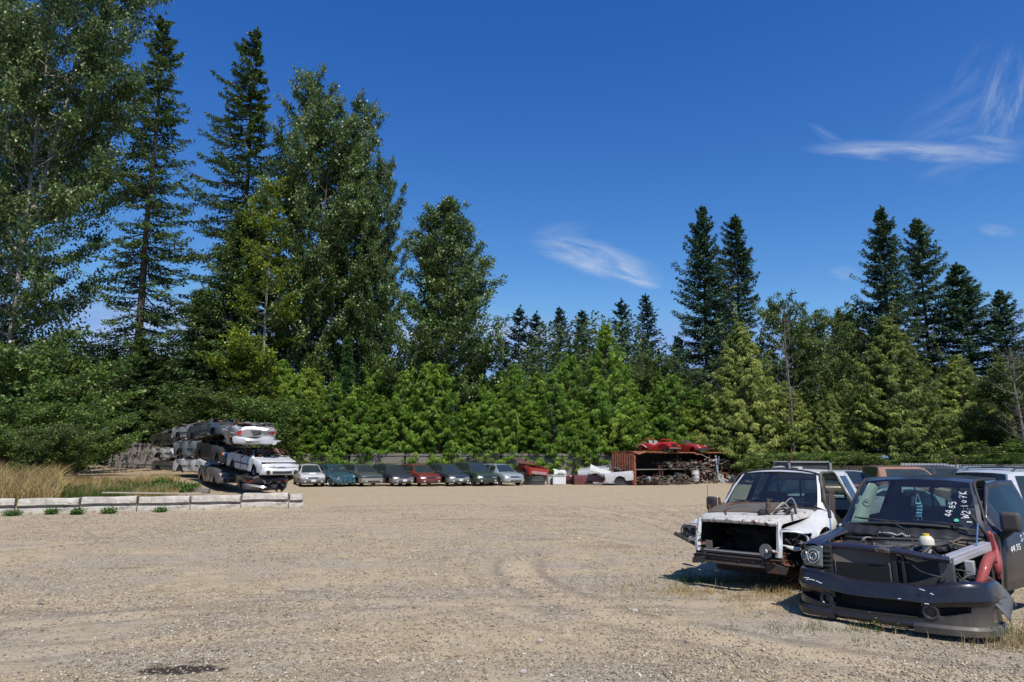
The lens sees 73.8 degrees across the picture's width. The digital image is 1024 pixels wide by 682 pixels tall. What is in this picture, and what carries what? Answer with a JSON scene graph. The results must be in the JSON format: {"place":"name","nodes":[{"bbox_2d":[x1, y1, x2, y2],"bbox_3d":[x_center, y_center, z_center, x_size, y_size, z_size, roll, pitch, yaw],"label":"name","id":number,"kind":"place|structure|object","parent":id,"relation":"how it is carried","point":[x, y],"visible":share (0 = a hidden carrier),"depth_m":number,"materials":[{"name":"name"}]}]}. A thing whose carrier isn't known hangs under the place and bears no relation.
{"place":"outdoors","nodes":[
{"label":"outdoors","id":0,"kind":"place"},
{"bbox_2d":[0,459,85,507],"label":"dry grass","id":1,"kind":"structure","parent":0,"point":[43,480],"depth_m":27.08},
{"bbox_2d":[60,472,180,498],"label":"dry grass","id":2,"kind":"structure","parent":0,"point":[100,479],"depth_m":32.88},
{"bbox_2d":[0,461,1023,681],"bbox_3d":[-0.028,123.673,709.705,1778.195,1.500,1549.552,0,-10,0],"label":"ground","id":3,"kind":"structure","parent":0,"point":[501,497],"depth_m":10.01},
{"bbox_2d":[0,391,83,468],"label":"bush","id":4,"kind":"object","parent":3,"relation":"on","point":[14,411],"visible":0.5,"depth_m":39.48,"materials":[{"name":"green plant"}]},
{"bbox_2d":[0,0,84,348],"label":"cottonwood tree","id":5,"kind":"object","parent":3,"relation":"on","point":[24,179],"visible":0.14,"depth_m":74.89,"materials":[{"name":"green plant"}]},
{"bbox_2d":[17,498,81,514],"bbox_3d":[-16.174,5.806,23.872,1.867,0.611,0.554,4,-10,-20],"label":"concrete barrier","id":6,"kind":"object","parent":3,"relation":"on","point":[31,506],"visible":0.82,"depth_m":23.68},
{"bbox_2d":[0,371,100,466],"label":"bush","id":7,"kind":"object","parent":3,"relation":"on","point":[84,388],"visible":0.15,"depth_m":46.89,"materials":[{"name":"green plant"}]},
{"bbox_2d":[2,422,109,473],"bbox_3d":[-24.004,5.789,35.500,5.378,3.273,4.537,-2,-10,13],"label":"bush","id":8,"kind":"object","parent":3,"relation":"on","point":[41,450],"visible":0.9,"depth_m":34.87,"materials":[{"name":"green plant"}]},
{"bbox_2d":[0,338,150,463],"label":"bush","id":9,"kind":"object","parent":3,"relation":"on","point":[15,366],"visible":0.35,"depth_m":46.83,"materials":[{"name":"green plant"}]},
{"bbox_2d":[5,402,149,476],"bbox_3d":[-26.159,6.003,41.582,6.686,4.833,6.893,-5,-11,28],"label":"bush","id":10,"kind":"object","parent":3,"relation":"on","point":[108,450],"visible":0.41,"depth_m":40.96,"materials":[{"name":"green plant"}]},
{"bbox_2d":[0,0,173,381],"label":"cottonwood tree","id":11,"kind":"object","parent":3,"relation":"on","point":[23,74],"visible":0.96,"depth_m":64.78,"materials":[{"name":"green plant"}]},
{"bbox_2d":[27,342,170,463],"bbox_3d":[-39.441,6.014,66.023,14.455,12.000,14.904,3,-10,-17],"label":"bush","id":12,"kind":"object","parent":3,"relation":"on","point":[75,366],"visible":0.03,"depth_m":62.55,"materials":[{"name":"green plant"}]},
{"bbox_2d":[5,476,200,507],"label":"green grass","id":13,"kind":"structure","parent":3,"relation":"on","point":[77,494],"depth_m":27.61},
{"bbox_2d":[80,496,137,512],"bbox_3d":[-14.463,5.901,24.530,1.771,0.611,0.554,4,-11,-22],"label":"concrete barrier","id":14,"kind":"object","parent":3,"relation":"on","point":[120,503],"visible":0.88,"depth_m":24.36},
{"bbox_2d":[88,335,169,465],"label":"fir tree","id":15,"kind":"object","parent":3,"relation":"on","point":[145,351],"visible":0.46,"depth_m":59.47,"materials":[{"name":"green plant"}]},
{"bbox_2d":[61,11,197,408],"bbox_3d":[-34.846,-11.095,65.723,11.370,45.767,11.778,-1,-10,8],"label":"fir tree","id":16,"kind":"object","parent":3,"relation":"on","point":[167,119],"visible":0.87,"depth_m":64.89,"materials":[{"name":"green plant"}]},
{"bbox_2d":[137,496,190,511],"bbox_3d":[-12.794,6.028,25.152,1.720,0.611,0.554,3,-10,-19],"label":"concrete barrier","id":17,"kind":"object","parent":3,"relation":"on","point":[170,503],"visible":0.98,"depth_m":24.98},
{"bbox_2d":[130,286,235,458],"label":"fir tree","id":18,"kind":"object","parent":3,"relation":"on","point":[192,336],"visible":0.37,"depth_m":61.16,"materials":[{"name":"green plant"}]},
{"bbox_2d":[108,442,270,467],"bbox_3d":[-26.171,9.401,55.937,14.823,2.294,0.182,-1,-10,6],"label":"wooden fence","id":19,"kind":"object","parent":3,"relation":"on","point":[139,458],"visible":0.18,"depth_m":56.42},
{"bbox_2d":[136,25,290,395],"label":"fir tree","id":20,"kind":"object","parent":3,"relation":"on","point":[257,116],"visible":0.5,"depth_m":69.64,"materials":[{"name":"green plant"}]},
{"bbox_2d":[190,495,242,510],"bbox_3d":[-11.054,6.092,25.595,1.753,0.611,0.554,2,-10,-9],"label":"concrete barrier","id":21,"kind":"object","parent":3,"relation":"on","point":[205,502],"visible":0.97,"depth_m":25.39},
{"bbox_2d":[134,378,299,434],"bbox_3d":[-23.394,7.002,55.733,13.446,7.016,11.342,-2,-10,9],"label":"bush","id":22,"kind":"object","parent":3,"relation":"on","point":[194,400],"visible":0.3,"depth_m":53.46,"materials":[{"name":"green plant"}]},
{"bbox_2d":[165,206,277,427],"bbox_3d":[-25.586,-0.123,63.298,10.625,25.666,12.126,-3,-10,19],"label":"fir tree","id":23,"kind":"object","parent":3,"relation":"on","point":[229,260],"visible":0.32,"depth_m":62.19,"materials":[{"name":"green plant"}]},
{"bbox_2d":[198,460,244,482],"bbox_3d":[-14.947,6.774,35.505,1.898,1.158,5.348,7,-12,-35],"label":"crushed car","id":24,"kind":"object","parent":3,"relation":"on","point":[220,472],"visible":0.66,"depth_m":33.95,"materials":[{"name":"grey metal"}]},
{"bbox_2d":[192,437,250,463],"bbox_3d":[-15.004,5.631,35.647,2.118,1.526,5.381,8,-9,-39],"label":"crushed car","id":25,"kind":"object","parent":24,"relation":"on","point":[215,449],"visible":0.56,"depth_m":34.72,"materials":[{"name":"black metal"}]},
{"bbox_2d":[186,418,240,440],"bbox_3d":[-15.558,4.662,35.979,2.094,1.177,5.251,9,-16,-43],"label":"crushed car","id":26,"kind":"object","parent":25,"relation":"on","point":[215,427],"visible":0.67,"depth_m":35.22,"materials":[{"name":"grey metal"}]},
{"bbox_2d":[214,335,280,405],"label":"maple tree","id":27,"kind":"object","parent":3,"relation":"on","point":[254,385],"visible":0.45,"depth_m":58.08,"materials":[{"name":"green plant"}]},
{"bbox_2d":[194,171,315,401],"bbox_3d":[-22.370,-2.723,61.001,9.512,27.557,10.280,-6,-12,32],"label":"maple tree","id":28,"kind":"object","parent":3,"relation":"on","point":[264,221],"visible":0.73,"depth_m":60.82,"materials":[{"name":"green plant"}]},
{"bbox_2d":[235,470,292,491],"bbox_3d":[-11.419,6.320,31.269,2.279,1.094,5.361,5,-11,-26],"label":"crushed car","id":29,"kind":"object","parent":3,"relation":"on","point":[249,481],"visible":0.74,"depth_m":29.31,"materials":[{"name":"black metal"}]},
{"bbox_2d":[227,445,298,474],"bbox_3d":[-11.475,5.283,31.297,2.055,1.376,5.019,8,-9,-39],"label":"crushed car","id":30,"kind":"object","parent":29,"relation":"on","point":[265,461],"visible":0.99,"depth_m":30.14,"materials":[{"name":"white metal"}]},
{"bbox_2d":[222,420,280,446],"bbox_3d":[-12.351,4.311,31.938,2.171,1.259,5.357,5,-9,-28],"label":"crushed car","id":31,"kind":"object","parent":30,"relation":"on","point":[247,433],"visible":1,"depth_m":30.09,"materials":[{"name":"white metal"}]},
{"bbox_2d":[241,492,288,508],"bbox_3d":[-9.358,6.083,25.936,1.676,0.611,0.553,2,-10,-12],"label":"concrete barrier","id":32,"kind":"object","parent":3,"relation":"on","point":[266,500],"visible":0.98,"depth_m":25.73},
{"bbox_2d":[192,390,339,458],"bbox_3d":[-20.382,7.284,54.649,11.178,6.397,10.841,-3,-10,16],"label":"bush","id":33,"kind":"object","parent":3,"relation":"on","point":[279,421],"visible":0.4,"depth_m":52.44,"materials":[{"name":"green plant"}]},
{"bbox_2d":[272,373,319,459],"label":"cedar tree","id":34,"kind":"object","parent":3,"relation":"on","point":[296,380],"visible":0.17,"depth_m":57.37,"materials":[{"name":"green plant"}]},
{"bbox_2d":[279,356,332,462],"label":"cedar tree","id":35,"kind":"object","parent":3,"relation":"on","point":[309,378],"visible":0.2,"depth_m":58.60,"materials":[{"name":"green plant"}]},
{"bbox_2d":[281,399,331,475],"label":"cedar tree","id":36,"kind":"object","parent":3,"relation":"on","point":[317,412],"visible":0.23,"depth_m":56.19,"materials":[{"name":"green plant"}]},
{"bbox_2d":[293,463,324,486],"bbox_3d":[-14.483,9.536,48.689,2.148,1.599,4.760,4,-11,-24],"label":"parked wagon","id":37,"kind":"object","parent":3,"relation":"on","point":[310,474],"visible":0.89,"depth_m":47.20,"materials":[{"name":"paint"}]},
{"bbox_2d":[249,61,382,402],"bbox_3d":[-18.921,-7.892,65.425,12.103,40.448,13.741,4,-11,-23],"label":"cottonwood tree","id":38,"kind":"object","parent":3,"relation":"on","point":[316,134],"visible":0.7,"depth_m":64.28,"materials":[{"name":"green plant"}]},
{"bbox_2d":[300,380,354,463],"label":"cedar tree","id":39,"kind":"object","parent":3,"relation":"on","point":[327,409],"visible":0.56,"depth_m":56.02,"materials":[{"name":"green plant"}]},
{"bbox_2d":[313,463,355,486],"bbox_3d":[-12.825,9.529,48.658,1.956,1.599,4.722,7,-12,-35],"label":"parked wagon","id":40,"kind":"object","parent":3,"relation":"on","point":[337,474],"visible":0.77,"depth_m":47.46,"materials":[{"name":"paint"}]},
{"bbox_2d":[329,333,359,456],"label":"juniper tree","id":41,"kind":"object","parent":3,"relation":"on","point":[347,375],"visible":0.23,"depth_m":59.80,"materials":[{"name":"green plant"}]},
{"bbox_2d":[320,385,386,465],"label":"cedar tree","id":42,"kind":"object","parent":3,"relation":"on","point":[356,403],"visible":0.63,"depth_m":55.86,"materials":[{"name":"green plant"}]},
{"bbox_2d":[315,88,396,421],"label":"cottonwood tree","id":43,"kind":"object","parent":3,"relation":"on","point":[367,127],"visible":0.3,"depth_m":67.55,"materials":[{"name":"green plant"}]},
{"bbox_2d":[343,463,382,484],"bbox_3d":[-10.882,9.565,48.948,2.148,1.599,4.757,7,-12,-35],"label":"parked wagon","id":44,"kind":"object","parent":3,"relation":"on","point":[364,473],"visible":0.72,"depth_m":47.70,"materials":[{"name":"paint"}]},
{"bbox_2d":[351,393,399,466],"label":"cedar tree","id":45,"kind":"object","parent":3,"relation":"on","point":[378,402],"visible":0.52,"depth_m":56.53,"materials":[{"name":"green plant"}]},
{"bbox_2d":[338,149,416,401],"bbox_3d":[-12.936,-3.424,64.983,7.232,31.941,6.370,3,-10,-16],"label":"cottonwood tree","id":46,"kind":"object","parent":3,"relation":"on","point":[372,230],"visible":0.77,"depth_m":64.69,"materials":[{"name":"green plant"}]},
{"bbox_2d":[360,354,410,445],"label":"cedar tree","id":47,"kind":"object","parent":3,"relation":"on","point":[374,385],"visible":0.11,"depth_m":60.39,"materials":[{"name":"green plant"}]},
{"bbox_2d":[371,463,413,485],"bbox_3d":[-8.732,9.635,49.235,2.148,1.599,4.760,7,-12,-33],"label":"parked wagon","id":48,"kind":"object","parent":3,"relation":"on","point":[393,473],"visible":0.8,"depth_m":48.17,"materials":[{"name":"paint"}]},
{"bbox_2d":[370,367,427,462],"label":"cedar tree","id":49,"kind":"object","parent":3,"relation":"on","point":[398,402],"visible":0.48,"depth_m":57.13,"materials":[{"name":"green plant"}]},
{"bbox_2d":[399,463,440,484],"bbox_3d":[-6.812,9.685,49.526,2.148,1.599,4.757,6,-12,-31],"label":"parked wagon","id":50,"kind":"object","parent":3,"relation":"on","point":[421,473],"visible":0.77,"depth_m":48.34,"materials":[{"name":"paint"}]},
{"bbox_2d":[391,361,451,464],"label":"cedar tree","id":51,"kind":"object","parent":3,"relation":"on","point":[427,368],"visible":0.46,"depth_m":56.66,"materials":[{"name":"green plant"}]},
{"bbox_2d":[407,363,469,464],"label":"cedar tree","id":52,"kind":"object","parent":3,"relation":"on","point":[445,398],"visible":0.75,"depth_m":56.05,"materials":[{"name":"green plant"}]},
{"bbox_2d":[374,194,510,428],"bbox_3d":[-6.163,-0.745,63.263,13.152,26.054,13.109,2,-10,-11],"label":"cottonwood tree","id":53,"kind":"object","parent":3,"relation":"on","point":[438,258],"visible":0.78,"depth_m":60.92,"materials":[{"name":"green plant"}]},
{"bbox_2d":[285,449,610,479],"bbox_3d":[-5.307,9.798,55.010,27.110,2.988,0.180,0,-10,0],"label":"wooden fence","id":54,"kind":"object","parent":3,"relation":"on","point":[386,458],"visible":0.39,"depth_m":55.02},
{"bbox_2d":[427,463,469,485],"bbox_3d":[-4.777,9.720,49.794,2.148,1.599,4.760,6,-11,-31],"label":"parked wagon","id":55,"kind":"object","parent":3,"relation":"on","point":[450,473],"visible":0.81,"depth_m":48.68,"materials":[{"name":"paint"}]},
{"bbox_2d":[447,402,491,461],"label":"cedar tree","id":56,"kind":"object","parent":3,"relation":"on","point":[468,415],"visible":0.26,"depth_m":56.78,"materials":[{"name":"green plant"}]},
{"bbox_2d":[454,461,496,485],"bbox_3d":[-2.807,9.710,50.071,2.148,1.709,4.757,6,-11,-30],"label":"parked wagon","id":57,"kind":"object","parent":3,"relation":"on","point":[480,472],"visible":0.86,"depth_m":48.87,"materials":[{"name":"paint"}]},
{"bbox_2d":[457,365,503,446],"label":"cedar tree","id":58,"kind":"object","parent":3,"relation":"on","point":[478,398],"visible":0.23,"depth_m":60.48,"materials":[{"name":"green plant"}]},
{"bbox_2d":[452,392,523,468],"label":"cedar tree","id":59,"kind":"object","parent":3,"relation":"on","point":[492,431],"visible":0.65,"depth_m":55.73,"materials":[{"name":"green plant"}]},
{"bbox_2d":[480,463,523,485],"bbox_3d":[-0.895,9.800,50.309,2.148,1.599,4.757,6,-11,-30],"label":"parked wagon","id":60,"kind":"object","parent":3,"relation":"on","point":[505,473],"visible":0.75,"depth_m":48.87,"materials":[{"name":"paint"}]},
{"bbox_2d":[0,299,1021,463],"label":"woodland","id":61,"kind":"object","parent":3,"relation":"on","point":[553,352],"visible":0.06,"depth_m":70.89,"materials":[{"name":"green wood"}]},
{"bbox_2d":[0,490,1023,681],"bbox_3d":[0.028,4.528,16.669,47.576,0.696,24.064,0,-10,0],"label":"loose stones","id":62,"kind":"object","parent":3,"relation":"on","point":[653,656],"visible":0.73,"depth_m":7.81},
{"bbox_2d":[491,362,539,463],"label":"cedar tree","id":63,"kind":"object","parent":3,"relation":"on","point":[516,395],"visible":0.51,"depth_m":57.19,"materials":[{"name":"green plant"}]},
{"bbox_2d":[499,304,537,383],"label":"fir tree","id":64,"kind":"object","parent":3,"relation":"on","point":[515,353],"visible":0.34,"depth_m":106.23,"materials":[{"name":"green plant"}]},
{"bbox_2d":[509,400,563,474],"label":"cedar tree","id":65,"kind":"object","parent":3,"relation":"on","point":[532,411],"visible":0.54,"depth_m":55.87,"materials":[{"name":"green plant"}]},
{"bbox_2d":[525,373,580,474],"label":"cedar tree","id":66,"kind":"object","parent":3,"relation":"on","point":[555,406],"visible":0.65,"depth_m":56.27,"materials":[{"name":"green plant"}]},
{"bbox_2d":[549,354,589,450],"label":"cedar tree","id":67,"kind":"object","parent":3,"relation":"on","point":[567,375],"visible":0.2,"depth_m":60.73,"materials":[{"name":"green plant"}]},
{"bbox_2d":[558,401,598,472],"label":"cedar tree","id":68,"kind":"object","parent":3,"relation":"on","point":[577,411],"visible":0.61,"depth_m":55.78,"materials":[{"name":"green plant"}]},
{"bbox_2d":[566,382,628,480],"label":"cedar tree","id":69,"kind":"object","parent":3,"relation":"on","point":[594,432],"visible":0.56,"depth_m":56.02,"materials":[{"name":"green plant"}]},
{"bbox_2d":[563,319,660,467],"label":"cedar tree","id":70,"kind":"object","parent":3,"relation":"on","point":[598,375],"visible":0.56,"depth_m":57.87,"materials":[{"name":"green plant"}]},
{"bbox_2d":[606,298,635,381],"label":"fir tree","id":71,"kind":"object","parent":3,"relation":"on","point":[621,309],"visible":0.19,"depth_m":106.76,"materials":[{"name":"green plant"}]},
{"bbox_2d":[627,293,666,362],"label":"fir tree","id":72,"kind":"object","parent":3,"relation":"on","point":[644,318],"visible":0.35,"depth_m":106.34,"materials":[{"name":"green plant"}]},
{"bbox_2d":[643,367,681,451],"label":"cedar tree","id":73,"kind":"object","parent":3,"relation":"on","point":[657,378],"visible":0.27,"depth_m":60.23,"materials":[{"name":"green plant"}]},
{"bbox_2d":[526,579,801,604],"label":"dry grass","id":74,"kind":"structure","parent":3,"relation":"on","point":[773,590],"depth_m":9.61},
{"bbox_2d":[620,352,721,428],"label":"alder tree","id":75,"kind":"object","parent":3,"relation":"on","point":[641,375],"visible":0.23,"depth_m":64.97,"materials":[{"name":"green plant"}]},
{"bbox_2d":[610,451,735,484],"bbox_3d":[12.957,9.942,53.676,11.829,2.460,2.620,7,-12,-35],"label":"shipping container","id":76,"kind":"object","parent":3,"relation":"on","point":[637,463],"visible":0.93,"depth_m":53.32,"materials":[{"name":"metal"}]},
{"bbox_2d":[642,373,705,465],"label":"cedar tree","id":77,"kind":"object","parent":3,"relation":"on","point":[671,394],"visible":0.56,"depth_m":59.12,"materials":[{"name":"green plant"}]},
{"bbox_2d":[677,388,718,459],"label":"cedar tree","id":78,"kind":"object","parent":3,"relation":"on","point":[690,403],"visible":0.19,"depth_m":60.66,"materials":[{"name":"green plant"}]},
{"bbox_2d":[663,204,746,401],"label":"fir tree","id":79,"kind":"object","parent":3,"relation":"on","point":[704,255],"visible":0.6,"depth_m":77.31,"materials":[{"name":"green plant"}]},
{"bbox_2d":[683,214,775,418],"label":"fir tree","id":80,"kind":"object","parent":3,"relation":"on","point":[740,255],"visible":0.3,"depth_m":79.91,"materials":[{"name":"green plant"}]},
{"bbox_2d":[682,286,812,478],"bbox_3d":[19.815,4.007,58.919,11.022,17.484,11.305,-6,-11,30],"label":"cedar tree","id":81,"kind":"object","parent":3,"relation":"on","point":[744,412],"visible":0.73,"depth_m":57.27,"materials":[{"name":"green plant"}]},
{"bbox_2d":[674,468,884,588],"bbox_3d":[5.063,3.177,12.108,2.284,1.824,5.705,-8,-13,40],"label":"pickup truck","id":82,"kind":"object","parent":3,"relation":"on","point":[755,543],"visible":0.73,"depth_m":10.47,"materials":[{"name":"white paint"}]},
{"bbox_2d":[708,497,779,513],"bbox_3d":[3.610,2.554,10.658,0.947,0.152,0.702,-9,-6,33],"label":"loose radiator","id":83,"kind":"object","parent":82,"relation":"on","point":[752,507],"visible":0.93,"depth_m":10.64,"materials":[{"name":"metal"}]},
{"bbox_2d":[751,360,829,461],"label":"cedar tree","id":84,"kind":"object","parent":3,"relation":"on","point":[802,418],"visible":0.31,"depth_m":58.25,"materials":[{"name":"green plant"}]},
{"bbox_2d":[749,289,837,450],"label":"alder tree","id":85,"kind":"object","parent":3,"relation":"on","point":[777,325],"visible":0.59,"depth_m":61.99,"materials":[{"name":"green plant"}]},
{"bbox_2d":[751,474,843,499],"bbox_3d":[7.426,4.238,18.012,2.200,1.580,4.740,-2,-10,12],"label":"parked car","id":86,"kind":"object","parent":3,"relation":"on","point":[792,486],"visible":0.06,"depth_m":17.38,"materials":[{"name":"paint"}]},
{"bbox_2d":[731,449,897,476],"bbox_3d":[21.734,9.472,51.210,10.841,2.837,11.178,5,-11,-28],"label":"bush","id":87,"kind":"object","parent":3,"relation":"on","point":[780,456],"visible":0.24,"depth_m":49.95,"materials":[{"name":"green plant"}]},
{"bbox_2d":[775,307,877,451],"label":"alder tree","id":88,"kind":"object","parent":3,"relation":"on","point":[816,331],"visible":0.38,"depth_m":64.36,"materials":[{"name":"green plant"}]},
{"bbox_2d":[801,371,868,454],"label":"cedar tree","id":89,"kind":"object","parent":3,"relation":"on","point":[829,403],"visible":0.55,"depth_m":56.03,"materials":[{"name":"green plant"}]},
{"bbox_2d":[783,451,915,465],"bbox_3d":[24.122,9.583,51.266,9.073,2.683,10.757,7,-12,-35],"label":"bush","id":90,"kind":"object","parent":3,"relation":"on","point":[858,458],"visible":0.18,"depth_m":48.46,"materials":[{"name":"green plant"}]},
{"bbox_2d":[818,300,883,452],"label":"alder tree","id":91,"kind":"object","parent":3,"relation":"on","point":[836,326],"visible":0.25,"depth_m":70.42,"materials":[{"name":"green plant"}]},
{"bbox_2d":[825,465,950,499],"bbox_3d":[11.112,4.514,20.120,5.210,1.670,2.200,-2,-10,10],"label":"pickup truck","id":92,"kind":"object","parent":3,"relation":"on","point":[885,471],"visible":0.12,"depth_m":19.56,"materials":[{"name":"paint"}]},
{"bbox_2d":[834,485,947,505],"bbox_3d":[9.535,4.300,16.919,4.940,1.440,2.200,1,-10,-7],"label":"parked car","id":93,"kind":"object","parent":3,"relation":"on","point":[882,491],"visible":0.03,"depth_m":16.34,"materials":[{"name":"paint"}]},
{"bbox_2d":[821,285,979,464],"bbox_3d":[31.557,3.726,56.357,12.288,17.685,11.981,7,-12,-35],"label":"cedar tree","id":94,"kind":"object","parent":3,"relation":"on","point":[875,408],"visible":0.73,"depth_m":54.35,"materials":[{"name":"green plant"}]},
{"bbox_2d":[844,205,966,458],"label":"fir tree","id":95,"kind":"object","parent":3,"relation":"on","point":[882,244],"visible":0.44,"depth_m":69.64,"materials":[{"name":"green plant"}]},
{"bbox_2d":[797,475,1023,637],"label":"pickup truck","id":96,"kind":"object","parent":3,"relation":"on","point":[956,568],"visible":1,"depth_m":8.09,"materials":[{"name":"black paint"}]},
{"bbox_2d":[894,217,993,419],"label":"fir tree","id":97,"kind":"object","parent":3,"relation":"on","point":[921,252],"visible":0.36,"depth_m":71.16,"materials":[{"name":"green plant"}]},
{"bbox_2d":[876,618,1023,666],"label":"dry grass","id":98,"kind":"structure","parent":3,"relation":"on","point":[1010,641],"depth_m":6.98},
{"bbox_2d":[894,450,1023,465],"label":"bush","id":99,"kind":"object","parent":3,"relation":"on","point":[1005,459],"visible":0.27,"depth_m":47.08,"materials":[{"name":"green plant"}]},
{"bbox_2d":[903,330,1021,460],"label":"cedar tree","id":100,"kind":"object","parent":3,"relation":"on","point":[957,365],"visible":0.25,"depth_m":56.89,"materials":[{"name":"green plant"}]},
{"bbox_2d":[918,261,1021,433],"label":"fir tree","id":101,"kind":"object","parent":3,"relation":"on","point":[964,319],"visible":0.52,"depth_m":66.62,"materials":[{"name":"green plant"}]},
{"bbox_2d":[947,436,1022,463],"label":"bush","id":102,"kind":"object","parent":3,"relation":"on","point":[1004,445],"visible":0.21,"depth_m":50.47,"materials":[{"name":"green plant"}]},
{"bbox_2d":[947,466,1023,505],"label":"utility vehicle","id":103,"kind":"object","parent":3,"relation":"on","point":[1015,476],"visible":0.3,"depth_m":13.81,"materials":[{"name":"paint"}]},
{"bbox_2d":[954,352,1023,449],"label":"alder tree","id":104,"kind":"object","parent":3,"relation":"on","point":[989,394],"visible":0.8,"depth_m":51.78,"materials":[{"name":"green plant"}]},
{"bbox_2d":[980,289,1023,434],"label":"fir tree","id":105,"kind":"object","parent":3,"relation":"on","point":[1005,312],"visible":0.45,"depth_m":64.67,"materials":[{"name":"green plant"}]},
{"bbox_2d":[989,346,1023,455],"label":"bare tree","id":106,"kind":"object","parent":3,"relation":"on","point":[1018,412],"visible":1,"depth_m":46.07,"materials":[{"name":"plant"}]},
{"bbox_2d":[0,0,1023,457],"label":"sky","id":107,"kind":"structure","parent":0,"point":[584,140],"materials":[{"name":"blue"}]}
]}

